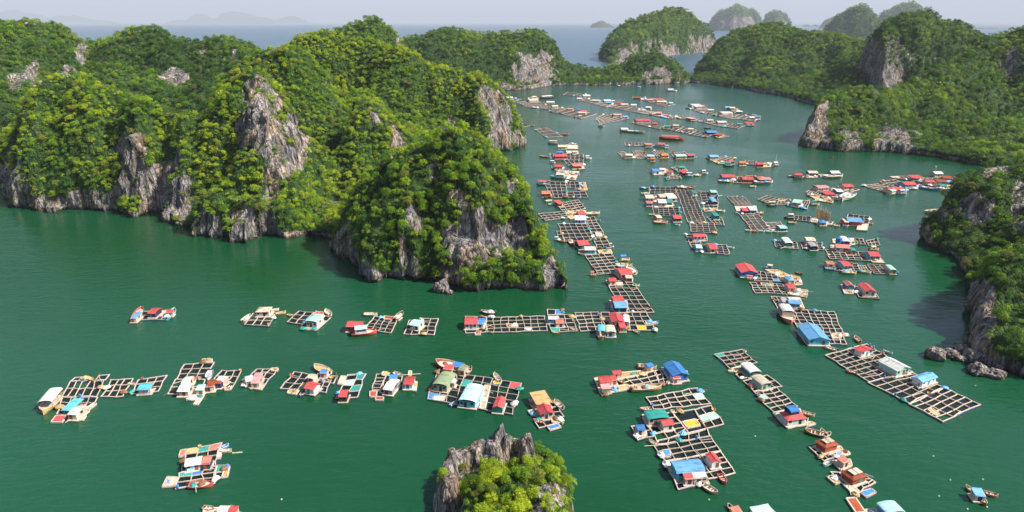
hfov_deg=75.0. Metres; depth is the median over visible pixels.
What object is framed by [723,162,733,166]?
wooden boat
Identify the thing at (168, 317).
wooden boat
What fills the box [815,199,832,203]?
floating platform
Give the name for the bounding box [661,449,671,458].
floating platform
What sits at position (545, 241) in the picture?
broadleaf tree
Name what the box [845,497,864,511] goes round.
floating platform
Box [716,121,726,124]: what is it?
floating hut
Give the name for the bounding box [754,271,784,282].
net pen raft
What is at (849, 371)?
wooden boat
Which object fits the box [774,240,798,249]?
net pen raft
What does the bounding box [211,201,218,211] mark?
broadleaf tree
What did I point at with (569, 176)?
floating platform
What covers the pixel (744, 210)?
floating hut
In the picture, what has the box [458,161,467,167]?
broadleaf tree
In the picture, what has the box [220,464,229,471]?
net heap
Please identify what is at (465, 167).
broadleaf tree
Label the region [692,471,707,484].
floating hut
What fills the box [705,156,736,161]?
net pen raft
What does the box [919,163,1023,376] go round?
cliff
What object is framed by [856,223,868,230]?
floating platform
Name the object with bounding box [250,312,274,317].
floating platform
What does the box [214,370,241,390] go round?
net pen raft
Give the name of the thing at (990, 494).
wooden boat
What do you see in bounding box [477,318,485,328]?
floating hut
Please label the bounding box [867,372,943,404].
net pen raft
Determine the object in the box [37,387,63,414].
wooden boat
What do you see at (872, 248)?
wooden boat
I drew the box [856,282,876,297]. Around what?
floating hut
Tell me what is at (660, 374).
net pen raft
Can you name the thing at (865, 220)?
net pen raft
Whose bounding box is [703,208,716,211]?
floating platform
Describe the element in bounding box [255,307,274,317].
floating hut
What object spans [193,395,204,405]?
floating platform
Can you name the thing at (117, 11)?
sky
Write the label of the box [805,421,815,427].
floating platform
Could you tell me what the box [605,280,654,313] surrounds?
net pen raft
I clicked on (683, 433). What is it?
sack pile
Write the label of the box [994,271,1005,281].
broadleaf tree
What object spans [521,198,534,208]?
broadleaf tree
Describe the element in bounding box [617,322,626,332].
floating hut
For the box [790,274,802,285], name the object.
floating platform
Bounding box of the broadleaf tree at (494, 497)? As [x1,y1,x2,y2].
[484,491,497,502]
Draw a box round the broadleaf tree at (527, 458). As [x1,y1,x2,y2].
[522,454,532,463]
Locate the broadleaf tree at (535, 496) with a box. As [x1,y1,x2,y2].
[530,490,538,498]
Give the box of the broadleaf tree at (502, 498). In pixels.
[497,493,512,508]
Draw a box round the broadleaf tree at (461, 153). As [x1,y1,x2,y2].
[456,150,465,157]
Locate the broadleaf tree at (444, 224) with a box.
[440,219,449,232]
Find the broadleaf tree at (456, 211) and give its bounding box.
[454,210,461,220]
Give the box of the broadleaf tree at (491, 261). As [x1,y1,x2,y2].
[484,258,495,268]
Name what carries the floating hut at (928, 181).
on the net pen raft at (928, 178)
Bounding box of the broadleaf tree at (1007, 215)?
[1003,212,1012,218]
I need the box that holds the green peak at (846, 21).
[824,5,880,39]
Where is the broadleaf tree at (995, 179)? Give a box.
[989,177,1002,186]
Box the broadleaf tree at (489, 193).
[484,191,495,205]
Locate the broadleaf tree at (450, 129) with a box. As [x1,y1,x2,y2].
[447,126,456,138]
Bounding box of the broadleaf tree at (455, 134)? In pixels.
[453,131,461,141]
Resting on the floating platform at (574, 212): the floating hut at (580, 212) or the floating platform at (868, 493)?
the floating hut at (580, 212)
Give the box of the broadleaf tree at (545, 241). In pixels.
[539,238,549,246]
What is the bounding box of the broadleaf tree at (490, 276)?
[486,272,494,284]
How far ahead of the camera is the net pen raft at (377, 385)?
214.29 m
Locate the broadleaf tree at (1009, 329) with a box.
[1005,325,1023,338]
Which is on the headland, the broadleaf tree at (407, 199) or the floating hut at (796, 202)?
the broadleaf tree at (407, 199)
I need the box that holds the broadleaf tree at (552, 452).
[545,450,554,458]
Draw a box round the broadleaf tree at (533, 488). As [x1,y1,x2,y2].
[524,484,540,498]
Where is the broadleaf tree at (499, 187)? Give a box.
[494,184,503,193]
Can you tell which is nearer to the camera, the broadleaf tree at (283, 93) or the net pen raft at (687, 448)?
the net pen raft at (687, 448)
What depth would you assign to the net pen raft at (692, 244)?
350.37 m
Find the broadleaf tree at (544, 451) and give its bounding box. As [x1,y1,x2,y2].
[542,448,551,456]
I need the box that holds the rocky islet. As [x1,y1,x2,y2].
[432,422,573,511]
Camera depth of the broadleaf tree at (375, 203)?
305.65 m
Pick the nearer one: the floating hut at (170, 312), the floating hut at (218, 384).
the floating hut at (218, 384)
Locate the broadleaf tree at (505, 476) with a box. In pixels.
[499,473,509,482]
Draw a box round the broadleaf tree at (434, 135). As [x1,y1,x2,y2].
[429,132,438,137]
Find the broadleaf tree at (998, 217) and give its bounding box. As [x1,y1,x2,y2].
[994,216,1003,223]
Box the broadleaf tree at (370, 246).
[364,243,373,252]
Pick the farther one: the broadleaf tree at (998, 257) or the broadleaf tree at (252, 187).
the broadleaf tree at (252, 187)
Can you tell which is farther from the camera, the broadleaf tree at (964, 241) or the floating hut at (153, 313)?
the broadleaf tree at (964, 241)
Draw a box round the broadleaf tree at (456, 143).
[453,140,463,149]
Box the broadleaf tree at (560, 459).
[555,456,564,465]
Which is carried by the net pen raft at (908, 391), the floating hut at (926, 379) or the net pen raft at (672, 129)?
the floating hut at (926, 379)
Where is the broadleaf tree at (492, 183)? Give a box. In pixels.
[490,181,498,188]
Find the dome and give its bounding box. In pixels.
[764,11,790,26]
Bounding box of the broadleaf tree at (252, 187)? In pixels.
[248,184,259,194]
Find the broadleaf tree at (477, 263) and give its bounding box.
[473,260,482,266]
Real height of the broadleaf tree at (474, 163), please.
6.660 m
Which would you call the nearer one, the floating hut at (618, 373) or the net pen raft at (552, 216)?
the floating hut at (618, 373)
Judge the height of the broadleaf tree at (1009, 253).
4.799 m
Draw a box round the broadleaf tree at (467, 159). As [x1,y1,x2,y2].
[462,156,470,162]
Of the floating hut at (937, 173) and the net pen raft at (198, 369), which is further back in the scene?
the floating hut at (937, 173)
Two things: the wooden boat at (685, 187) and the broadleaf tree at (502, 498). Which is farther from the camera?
the wooden boat at (685, 187)
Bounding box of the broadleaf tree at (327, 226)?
[324,224,330,233]
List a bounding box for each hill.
[0,24,93,133]
[87,30,254,116]
[599,9,715,64]
[690,24,867,104]
[879,3,932,20]
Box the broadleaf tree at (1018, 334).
[1008,330,1023,341]
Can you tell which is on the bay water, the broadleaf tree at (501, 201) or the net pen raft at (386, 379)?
the net pen raft at (386, 379)
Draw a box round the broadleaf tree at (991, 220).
[986,218,995,227]
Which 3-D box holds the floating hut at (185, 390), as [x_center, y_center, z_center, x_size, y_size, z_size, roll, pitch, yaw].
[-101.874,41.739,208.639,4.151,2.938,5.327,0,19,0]
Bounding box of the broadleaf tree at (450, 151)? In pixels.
[447,148,456,160]
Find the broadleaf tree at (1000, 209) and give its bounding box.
[993,206,1002,216]
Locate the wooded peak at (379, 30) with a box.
[324,20,400,48]
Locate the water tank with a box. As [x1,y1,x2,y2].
[835,236,841,243]
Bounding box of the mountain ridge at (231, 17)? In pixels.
[121,11,315,23]
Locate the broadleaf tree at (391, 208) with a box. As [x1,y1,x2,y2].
[385,206,395,218]
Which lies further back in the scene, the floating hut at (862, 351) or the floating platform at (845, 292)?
the floating platform at (845, 292)
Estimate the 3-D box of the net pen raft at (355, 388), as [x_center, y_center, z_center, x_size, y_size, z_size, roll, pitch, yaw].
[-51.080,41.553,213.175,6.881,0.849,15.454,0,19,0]
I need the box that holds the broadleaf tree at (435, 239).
[430,235,442,243]
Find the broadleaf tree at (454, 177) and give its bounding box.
[448,171,459,185]
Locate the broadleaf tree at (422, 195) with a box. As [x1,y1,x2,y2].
[413,191,424,198]
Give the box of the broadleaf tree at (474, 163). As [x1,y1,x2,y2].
[470,161,480,169]
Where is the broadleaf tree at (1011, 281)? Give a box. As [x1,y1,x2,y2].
[1001,277,1015,289]
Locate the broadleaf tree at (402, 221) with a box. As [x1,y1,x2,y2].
[397,219,408,232]
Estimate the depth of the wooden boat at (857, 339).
244.04 m
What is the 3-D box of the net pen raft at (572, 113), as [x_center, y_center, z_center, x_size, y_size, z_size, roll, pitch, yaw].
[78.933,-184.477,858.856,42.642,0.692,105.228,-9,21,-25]
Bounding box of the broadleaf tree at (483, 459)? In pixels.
[478,457,487,465]
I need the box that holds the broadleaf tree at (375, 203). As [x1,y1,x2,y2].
[372,199,380,206]
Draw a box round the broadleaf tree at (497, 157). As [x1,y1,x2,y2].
[491,154,502,166]
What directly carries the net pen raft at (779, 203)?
on the bay water
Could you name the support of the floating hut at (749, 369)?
on the net pen raft at (770, 379)
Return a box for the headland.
[0,34,567,291]
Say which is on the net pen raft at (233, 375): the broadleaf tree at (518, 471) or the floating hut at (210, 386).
the floating hut at (210, 386)
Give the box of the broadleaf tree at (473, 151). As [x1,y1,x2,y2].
[467,149,478,154]
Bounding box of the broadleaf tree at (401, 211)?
[396,207,403,217]
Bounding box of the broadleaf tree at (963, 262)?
[959,259,973,270]
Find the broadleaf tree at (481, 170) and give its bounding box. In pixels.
[476,166,484,173]
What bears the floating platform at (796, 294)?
on the bay water
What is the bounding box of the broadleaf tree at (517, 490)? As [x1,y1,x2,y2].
[512,487,528,500]
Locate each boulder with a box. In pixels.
[432,279,449,292]
[445,289,452,294]
[924,346,946,361]
[944,348,959,359]
[952,343,968,353]
[954,354,969,361]
[962,348,986,363]
[967,361,989,376]
[983,357,1003,369]
[986,367,1006,379]
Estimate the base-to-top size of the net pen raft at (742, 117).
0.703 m
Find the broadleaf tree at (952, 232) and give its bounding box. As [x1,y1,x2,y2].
[946,229,958,238]
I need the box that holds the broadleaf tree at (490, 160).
[485,157,495,169]
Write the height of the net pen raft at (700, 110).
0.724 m
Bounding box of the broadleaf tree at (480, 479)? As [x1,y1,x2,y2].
[477,473,487,485]
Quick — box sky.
[0,0,1023,23]
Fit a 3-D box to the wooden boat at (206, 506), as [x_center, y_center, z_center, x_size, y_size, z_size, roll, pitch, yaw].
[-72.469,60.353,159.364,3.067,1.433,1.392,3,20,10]
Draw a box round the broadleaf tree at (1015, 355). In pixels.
[1008,348,1022,362]
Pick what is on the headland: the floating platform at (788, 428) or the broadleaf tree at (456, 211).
the broadleaf tree at (456, 211)
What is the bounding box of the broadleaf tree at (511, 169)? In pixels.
[506,167,516,177]
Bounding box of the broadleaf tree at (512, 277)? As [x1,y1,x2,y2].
[506,272,516,285]
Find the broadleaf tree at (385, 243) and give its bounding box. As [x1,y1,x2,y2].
[380,241,388,253]
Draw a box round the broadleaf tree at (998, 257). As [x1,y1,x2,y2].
[989,253,1004,261]
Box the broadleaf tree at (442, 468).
[437,466,448,478]
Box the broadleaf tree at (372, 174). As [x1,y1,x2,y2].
[371,171,378,178]
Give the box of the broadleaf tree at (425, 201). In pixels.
[419,199,428,209]
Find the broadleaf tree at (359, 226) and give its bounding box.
[354,223,364,232]
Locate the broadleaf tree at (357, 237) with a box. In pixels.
[352,233,362,244]
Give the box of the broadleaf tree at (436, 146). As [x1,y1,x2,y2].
[432,142,441,153]
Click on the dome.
(774, 17)
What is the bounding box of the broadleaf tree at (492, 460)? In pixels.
[489,457,498,466]
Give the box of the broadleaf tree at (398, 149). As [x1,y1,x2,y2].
[393,146,404,155]
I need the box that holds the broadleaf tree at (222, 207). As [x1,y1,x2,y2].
[218,205,226,212]
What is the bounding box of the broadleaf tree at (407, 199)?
[402,196,412,205]
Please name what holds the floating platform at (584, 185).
on the bay water
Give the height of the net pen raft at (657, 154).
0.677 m
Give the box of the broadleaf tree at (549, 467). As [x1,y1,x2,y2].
[544,464,552,473]
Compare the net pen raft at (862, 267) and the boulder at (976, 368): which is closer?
the boulder at (976, 368)
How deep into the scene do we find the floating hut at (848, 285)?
289.53 m
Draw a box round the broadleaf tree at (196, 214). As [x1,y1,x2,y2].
[193,211,200,221]
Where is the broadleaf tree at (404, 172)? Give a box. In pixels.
[399,170,408,176]
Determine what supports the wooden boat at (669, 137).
on the bay water
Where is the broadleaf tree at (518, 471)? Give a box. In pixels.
[512,464,531,480]
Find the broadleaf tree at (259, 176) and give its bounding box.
[256,173,263,181]
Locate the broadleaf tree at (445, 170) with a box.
[439,168,453,180]
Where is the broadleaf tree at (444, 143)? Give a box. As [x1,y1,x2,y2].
[441,140,451,152]
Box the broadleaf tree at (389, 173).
[385,170,396,178]
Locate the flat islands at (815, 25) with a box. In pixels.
[802,24,819,26]
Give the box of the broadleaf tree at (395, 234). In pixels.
[390,231,397,240]
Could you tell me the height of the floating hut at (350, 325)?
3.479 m
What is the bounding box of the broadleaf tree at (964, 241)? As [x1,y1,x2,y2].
[959,238,969,246]
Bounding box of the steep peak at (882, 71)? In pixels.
[857,11,977,89]
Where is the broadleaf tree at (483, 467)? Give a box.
[478,461,490,473]
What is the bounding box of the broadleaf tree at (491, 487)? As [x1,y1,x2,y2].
[486,482,497,493]
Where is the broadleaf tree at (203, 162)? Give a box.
[200,161,210,171]
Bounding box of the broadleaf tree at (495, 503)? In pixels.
[490,501,501,510]
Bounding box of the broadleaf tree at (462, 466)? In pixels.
[458,462,470,473]
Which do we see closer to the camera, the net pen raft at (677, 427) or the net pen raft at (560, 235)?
the net pen raft at (677, 427)
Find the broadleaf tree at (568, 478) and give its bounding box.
[561,472,572,484]
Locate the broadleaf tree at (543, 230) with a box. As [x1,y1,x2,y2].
[538,228,547,235]
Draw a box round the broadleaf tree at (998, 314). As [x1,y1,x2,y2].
[992,309,1009,320]
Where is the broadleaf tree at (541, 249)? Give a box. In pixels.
[536,247,547,259]
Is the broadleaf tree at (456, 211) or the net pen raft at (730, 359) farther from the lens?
the broadleaf tree at (456, 211)
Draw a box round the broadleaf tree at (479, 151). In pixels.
[476,148,483,158]
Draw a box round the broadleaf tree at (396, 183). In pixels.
[391,180,402,188]
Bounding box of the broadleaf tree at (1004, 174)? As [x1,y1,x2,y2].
[997,170,1006,177]
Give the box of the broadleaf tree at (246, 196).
[240,193,250,204]
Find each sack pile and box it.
[55,404,64,408]
[187,395,196,399]
[657,451,664,457]
[662,460,670,467]
[676,408,683,412]
[679,430,686,435]
[696,388,704,392]
[830,475,839,479]
[851,491,859,496]
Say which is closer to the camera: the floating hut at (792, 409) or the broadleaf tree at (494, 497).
the broadleaf tree at (494, 497)
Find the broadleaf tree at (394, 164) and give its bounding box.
[390,162,400,169]
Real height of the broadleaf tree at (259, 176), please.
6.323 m
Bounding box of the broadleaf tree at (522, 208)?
[519,205,527,212]
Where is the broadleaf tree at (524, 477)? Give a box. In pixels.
[520,472,531,479]
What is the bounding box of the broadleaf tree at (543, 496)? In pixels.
[539,492,555,504]
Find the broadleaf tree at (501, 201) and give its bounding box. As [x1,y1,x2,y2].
[495,199,504,206]
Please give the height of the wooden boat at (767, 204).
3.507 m
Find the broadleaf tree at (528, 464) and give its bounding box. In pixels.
[525,461,533,468]
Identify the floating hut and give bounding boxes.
[60,398,86,416]
[67,406,89,421]
[130,312,143,323]
[136,383,155,395]
[147,308,161,318]
[166,309,175,316]
[176,384,195,397]
[181,376,195,384]
[184,456,201,473]
[195,384,205,395]
[200,455,214,470]
[206,379,216,393]
[214,380,224,389]
[216,376,230,387]
[217,505,229,511]
[227,506,238,511]
[245,375,252,387]
[250,373,264,388]
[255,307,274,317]
[303,381,322,396]
[305,314,324,328]
[307,374,319,381]
[319,369,329,378]
[338,389,350,403]
[345,321,364,332]
[382,379,401,396]
[389,374,398,379]
[403,376,415,390]
[408,319,425,331]
[431,371,456,393]
[443,364,453,371]
[450,379,457,388]
[452,361,464,369]
[457,365,467,376]
[457,383,484,409]
[464,317,478,330]
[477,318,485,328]
[492,396,506,414]
[527,99,537,101]
[528,390,552,410]
[535,403,553,421]
[541,191,550,197]
[547,316,558,324]
[554,154,567,159]
[554,164,562,169]
[554,200,563,206]
[554,319,564,327]
[557,145,566,149]
[571,163,583,168]
[573,240,589,249]
[574,215,585,223]
[576,211,585,214]
[583,246,596,254]
[596,375,611,387]
[600,383,611,394]
[605,325,616,337]
[606,278,616,285]
[607,312,623,327]
[610,296,624,304]
[610,375,617,385]
[612,301,627,313]
[612,370,622,379]
[613,268,633,279]
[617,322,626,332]
[622,314,629,327]
[624,275,632,282]
[633,424,645,434]
[634,119,650,122]
[642,362,654,371]
[642,409,669,427]
[643,195,654,201]
[644,143,652,147]
[645,201,653,206]
[650,169,660,174]
[653,215,661,220]
[657,194,666,198]
[657,199,666,206]
[658,418,675,432]
[660,153,668,157]
[662,360,689,381]
[663,193,676,201]
[666,170,673,174]
[666,199,674,205]
[669,373,681,384]
[669,459,705,481]
[670,215,681,222]
[673,154,686,158]
[677,170,690,175]
[681,472,693,486]
[684,117,695,120]
[686,154,694,158]
[689,190,697,195]
[690,233,705,240]
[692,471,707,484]
[693,105,705,108]
[694,244,701,251]
[703,451,721,470]
[705,131,717,134]
[705,243,717,252]
[707,155,718,159]
[708,190,716,195]
[708,197,717,205]
[710,212,719,219]
[712,133,723,137]
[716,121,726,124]
[718,111,732,114]
[719,174,735,180]
[729,505,741,511]
[734,262,757,277]
[737,161,745,165]
[739,176,753,182]
[740,208,748,213]
[740,362,759,378]
[746,206,757,213]
[749,374,772,391]
[750,504,773,511]
[754,176,766,181]
[755,162,763,167]
[774,225,787,231]
[776,411,806,427]
[778,298,787,303]
[780,237,793,247]
[782,276,794,283]
[783,284,796,292]
[784,405,799,414]
[787,297,800,300]
[788,300,800,308]
[791,199,802,206]
[792,173,802,176]
[795,322,830,346]
[802,237,815,244]
[806,171,817,176]
[806,242,817,250]
[812,185,829,191]
[812,437,838,455]
[817,220,826,226]
[821,191,835,195]
[822,261,834,266]
[827,171,839,174]
[832,189,843,194]
[833,244,849,252]
[834,455,850,470]
[835,261,852,270]
[837,184,854,190]
[839,467,867,487]
[840,219,848,225]
[840,236,850,245]
[842,280,853,289]
[844,217,862,225]
[849,248,855,254]
[853,345,873,358]
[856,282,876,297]
[863,251,880,260]
[873,500,904,511]
[876,356,910,377]
[882,187,905,192]
[885,264,896,274]
[897,181,917,187]
[907,175,923,180]
[910,372,937,388]
[921,179,934,184]
[930,171,943,176]
[934,179,946,183]
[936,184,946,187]
[939,176,952,179]
[967,487,985,503]
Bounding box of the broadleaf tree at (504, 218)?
[500,217,507,227]
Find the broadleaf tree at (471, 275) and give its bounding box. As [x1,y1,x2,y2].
[466,272,476,283]
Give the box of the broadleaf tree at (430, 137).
[423,134,433,140]
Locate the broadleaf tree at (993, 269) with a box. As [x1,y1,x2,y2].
[987,265,1001,276]
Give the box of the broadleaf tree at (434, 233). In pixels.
[431,229,440,237]
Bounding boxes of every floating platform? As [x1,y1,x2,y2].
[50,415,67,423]
[68,415,86,421]
[158,310,165,316]
[161,476,177,488]
[178,448,187,458]
[186,397,198,401]
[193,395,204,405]
[202,358,212,362]
[203,507,218,511]
[216,448,222,460]
[221,466,230,478]
[247,384,264,390]
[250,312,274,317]
[286,389,299,395]
[337,375,346,385]
[369,391,377,397]
[375,396,384,401]
[383,315,402,321]
[402,381,417,391]
[432,395,446,400]
[479,384,490,408]
[492,380,500,384]
[527,409,536,416]
[546,423,561,431]
[556,170,578,179]
[565,210,585,215]
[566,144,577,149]
[579,182,587,190]
[593,377,610,393]
[595,232,602,236]
[597,249,612,253]
[610,384,629,393]
[616,282,623,286]
[620,370,647,379]
[661,367,687,384]
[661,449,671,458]
[682,418,700,428]
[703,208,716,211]
[731,366,742,373]
[735,206,756,213]
[760,282,772,286]
[765,269,790,277]
[773,408,805,429]
[789,288,801,296]
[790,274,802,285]
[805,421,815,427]
[809,196,836,199]
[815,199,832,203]
[826,445,843,456]
[826,474,840,485]
[831,333,841,338]
[832,238,854,245]
[832,458,852,471]
[840,284,853,294]
[841,451,850,456]
[843,483,860,496]
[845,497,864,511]
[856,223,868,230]
[860,488,876,498]
[865,508,877,511]
[870,258,884,263]
[926,408,939,416]
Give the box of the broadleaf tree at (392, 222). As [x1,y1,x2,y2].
[387,220,395,229]
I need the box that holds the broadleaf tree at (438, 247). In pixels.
[433,243,443,251]
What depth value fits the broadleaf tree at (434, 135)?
317.34 m
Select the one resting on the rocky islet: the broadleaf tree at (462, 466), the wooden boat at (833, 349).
the broadleaf tree at (462, 466)
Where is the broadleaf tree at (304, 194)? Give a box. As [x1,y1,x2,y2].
[301,192,308,203]
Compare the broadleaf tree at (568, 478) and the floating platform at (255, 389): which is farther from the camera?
the floating platform at (255, 389)
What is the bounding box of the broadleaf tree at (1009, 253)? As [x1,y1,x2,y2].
[1001,250,1014,259]
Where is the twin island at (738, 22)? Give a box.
[708,5,761,30]
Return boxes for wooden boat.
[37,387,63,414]
[87,402,96,410]
[131,306,143,316]
[163,307,175,319]
[186,480,212,488]
[202,505,213,509]
[205,369,213,380]
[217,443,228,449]
[219,448,231,453]
[240,314,250,322]
[274,310,285,314]
[314,363,332,374]
[324,308,331,315]
[350,325,376,335]
[363,312,377,315]
[393,310,402,320]
[436,358,469,372]
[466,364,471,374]
[481,310,496,314]
[493,372,501,381]
[533,418,543,423]
[536,180,548,184]
[539,95,553,98]
[547,140,557,143]
[550,173,566,178]
[554,399,564,409]
[585,211,599,215]
[596,324,605,339]
[618,254,629,261]
[620,129,644,132]
[626,264,637,274]
[630,383,661,391]
[636,363,656,369]
[640,407,651,410]
[649,439,658,444]
[653,221,667,223]
[659,135,683,139]
[675,186,694,188]
[702,482,717,494]
[717,473,726,484]
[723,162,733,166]
[744,275,752,280]
[754,179,772,183]
[763,264,774,269]
[766,201,776,205]
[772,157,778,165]
[777,303,795,324]
[784,213,794,218]
[802,410,814,416]
[804,428,826,437]
[810,200,818,204]
[821,431,830,437]
[822,173,842,177]
[823,460,832,466]
[824,267,835,269]
[824,345,838,351]
[829,195,840,200]
[839,192,856,200]
[840,270,856,274]
[845,369,857,374]
[854,335,861,343]
[868,246,878,250]
[883,349,892,353]
[886,189,895,195]
[896,189,906,194]
[919,185,938,190]
[983,490,998,497]
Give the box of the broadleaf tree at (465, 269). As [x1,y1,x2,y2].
[459,267,469,278]
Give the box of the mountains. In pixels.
[0,10,118,23]
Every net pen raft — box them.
[56,396,97,416]
[63,380,103,397]
[71,376,86,382]
[96,374,109,380]
[100,378,133,397]
[131,375,167,394]
[142,310,166,320]
[167,379,205,395]
[175,466,216,490]
[176,362,214,380]
[181,442,222,471]
[213,465,224,480]
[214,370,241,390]
[240,368,275,390]
[244,315,275,326]
[280,371,308,390]
[287,311,313,324]
[302,311,330,330]
[317,373,331,393]
[321,376,337,384]
[335,373,366,399]
[367,316,396,333]
[372,374,385,391]
[379,375,402,394]
[403,319,422,334]
[419,318,438,335]
[427,369,521,415]
[465,316,486,333]
[485,315,547,332]
[517,101,551,109]
[533,418,562,429]
[534,128,562,137]
[534,401,564,417]
[538,211,568,220]
[544,182,567,197]
[547,309,562,315]
[548,314,576,332]
[549,108,595,118]
[549,154,583,160]
[556,231,564,242]
[557,223,596,241]
[559,200,585,210]
[563,92,590,96]
[564,160,584,169]
[566,181,579,187]
[567,191,587,197]
[574,312,601,331]
[585,253,621,274]
[586,217,611,248]
[590,101,614,107]
[596,114,623,123]
[601,311,653,330]
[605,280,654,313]
[607,104,637,111]
[617,151,628,158]
[618,371,657,388]
[624,142,643,145]
[631,423,653,441]
[632,150,646,158]
[633,122,661,129]
[635,110,668,117]
[641,110,671,118]
[641,412,687,441]
[643,98,675,106]
[645,387,710,409]
[649,187,675,195]
[652,151,668,158]
[652,207,680,216]
[653,435,720,460]
[654,369,670,385]
[655,428,709,444]
[663,125,682,130]
[666,174,681,179]
[667,451,735,484]
[670,152,686,158]
[672,409,705,432]
[674,479,709,490]
[675,188,705,223]
[676,128,696,133]
[685,234,707,242]
[688,132,710,137]
[689,223,716,233]
[689,242,700,248]
[690,108,711,113]
[694,405,723,429]
[698,120,728,126]
[699,192,717,201]
[701,244,729,254]
[703,202,718,211]
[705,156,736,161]
[707,217,724,225]
[711,113,738,118]
[714,349,757,369]
[725,124,744,128]
[727,197,751,205]
[733,114,759,121]
[733,176,741,182]
[735,371,748,379]
[738,213,769,229]
[742,375,781,391]
[745,160,756,165]
[749,282,789,294]
[753,387,797,412]
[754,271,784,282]
[758,195,778,203]
[765,222,781,230]
[771,296,780,307]
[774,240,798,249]
[777,199,786,205]
[793,309,846,345]
[794,216,810,221]
[799,200,809,209]
[799,242,823,250]
[805,189,818,193]
[808,447,844,462]
[825,249,868,261]
[825,343,912,382]
[830,186,859,192]
[830,471,875,496]
[834,263,859,271]
[847,214,869,223]
[851,238,865,244]
[854,286,879,299]
[857,265,868,270]
[863,183,892,191]
[866,238,879,245]
[867,264,889,274]
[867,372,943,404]
[880,179,899,186]
[889,176,912,179]
[908,388,980,422]
[918,177,953,185]
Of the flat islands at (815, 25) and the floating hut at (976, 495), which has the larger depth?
the flat islands at (815, 25)
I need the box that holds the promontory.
[798,28,1023,166]
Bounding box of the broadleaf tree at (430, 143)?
[426,141,433,152]
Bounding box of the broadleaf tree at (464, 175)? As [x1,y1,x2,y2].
[459,172,467,183]
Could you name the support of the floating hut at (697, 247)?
on the net pen raft at (722, 249)
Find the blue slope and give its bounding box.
[819,17,834,28]
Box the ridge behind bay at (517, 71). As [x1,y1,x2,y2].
[401,29,690,90]
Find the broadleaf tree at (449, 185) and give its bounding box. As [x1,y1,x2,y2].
[445,183,453,194]
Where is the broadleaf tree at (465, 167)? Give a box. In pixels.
[460,163,470,173]
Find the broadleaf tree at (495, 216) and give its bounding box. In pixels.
[492,213,502,225]
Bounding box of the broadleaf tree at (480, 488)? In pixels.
[476,484,485,494]
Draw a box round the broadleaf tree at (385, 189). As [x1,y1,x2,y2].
[381,187,390,197]
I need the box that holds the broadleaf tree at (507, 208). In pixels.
[504,206,512,213]
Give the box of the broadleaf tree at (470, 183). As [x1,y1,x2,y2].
[465,181,476,193]
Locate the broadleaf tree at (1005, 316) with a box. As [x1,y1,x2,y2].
[997,312,1008,321]
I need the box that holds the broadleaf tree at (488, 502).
[482,497,491,504]
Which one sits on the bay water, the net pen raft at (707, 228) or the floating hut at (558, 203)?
the net pen raft at (707, 228)
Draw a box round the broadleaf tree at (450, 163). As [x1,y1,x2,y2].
[447,161,454,166]
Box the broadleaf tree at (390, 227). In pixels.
[385,223,393,230]
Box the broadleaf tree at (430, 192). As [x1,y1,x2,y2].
[426,188,434,199]
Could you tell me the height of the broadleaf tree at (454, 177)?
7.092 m
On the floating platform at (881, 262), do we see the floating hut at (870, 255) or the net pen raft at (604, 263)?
the floating hut at (870, 255)
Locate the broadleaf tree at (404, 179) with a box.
[400,176,410,184]
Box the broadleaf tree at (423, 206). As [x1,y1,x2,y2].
[418,203,428,213]
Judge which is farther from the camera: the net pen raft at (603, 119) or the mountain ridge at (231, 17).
the mountain ridge at (231, 17)
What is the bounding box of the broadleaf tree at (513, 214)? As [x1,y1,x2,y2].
[508,210,517,221]
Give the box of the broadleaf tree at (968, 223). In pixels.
[962,221,971,229]
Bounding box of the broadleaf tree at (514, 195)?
[511,193,519,203]
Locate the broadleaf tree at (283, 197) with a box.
[276,194,285,199]
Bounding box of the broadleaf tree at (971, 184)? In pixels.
[966,181,977,191]
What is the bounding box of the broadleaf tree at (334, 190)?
[330,187,337,196]
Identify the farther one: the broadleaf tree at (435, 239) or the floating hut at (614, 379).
the broadleaf tree at (435, 239)
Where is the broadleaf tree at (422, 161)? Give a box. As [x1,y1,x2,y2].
[418,159,428,168]
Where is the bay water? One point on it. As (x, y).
(78, 288)
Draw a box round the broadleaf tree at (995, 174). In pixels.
[992,171,1003,177]
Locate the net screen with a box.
[816,203,830,219]
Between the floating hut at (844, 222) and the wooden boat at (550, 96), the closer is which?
the floating hut at (844, 222)
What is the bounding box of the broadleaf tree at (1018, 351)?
[1012,347,1023,359]
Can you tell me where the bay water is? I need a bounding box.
[0,24,1023,511]
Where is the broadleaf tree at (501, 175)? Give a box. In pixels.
[495,172,505,183]
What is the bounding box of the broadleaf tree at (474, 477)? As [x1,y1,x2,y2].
[467,473,477,484]
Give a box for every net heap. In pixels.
[179,458,185,463]
[197,480,206,486]
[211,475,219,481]
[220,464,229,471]
[510,401,518,405]
[515,386,523,390]
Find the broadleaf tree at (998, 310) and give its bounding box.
[989,306,1006,319]
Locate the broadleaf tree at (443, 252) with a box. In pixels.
[438,249,448,259]
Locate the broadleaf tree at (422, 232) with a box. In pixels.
[418,228,426,240]
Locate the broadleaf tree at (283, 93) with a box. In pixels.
[277,91,287,101]
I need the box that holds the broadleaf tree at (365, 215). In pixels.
[360,213,370,221]
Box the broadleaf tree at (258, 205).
[253,202,264,214]
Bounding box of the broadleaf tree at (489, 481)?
[482,477,492,484]
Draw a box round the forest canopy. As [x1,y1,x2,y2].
[0,0,1023,511]
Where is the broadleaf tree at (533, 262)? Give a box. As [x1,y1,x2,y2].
[527,258,538,269]
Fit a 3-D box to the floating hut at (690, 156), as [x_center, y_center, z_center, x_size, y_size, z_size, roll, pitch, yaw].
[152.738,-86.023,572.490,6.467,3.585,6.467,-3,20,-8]
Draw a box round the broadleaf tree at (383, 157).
[378,154,388,164]

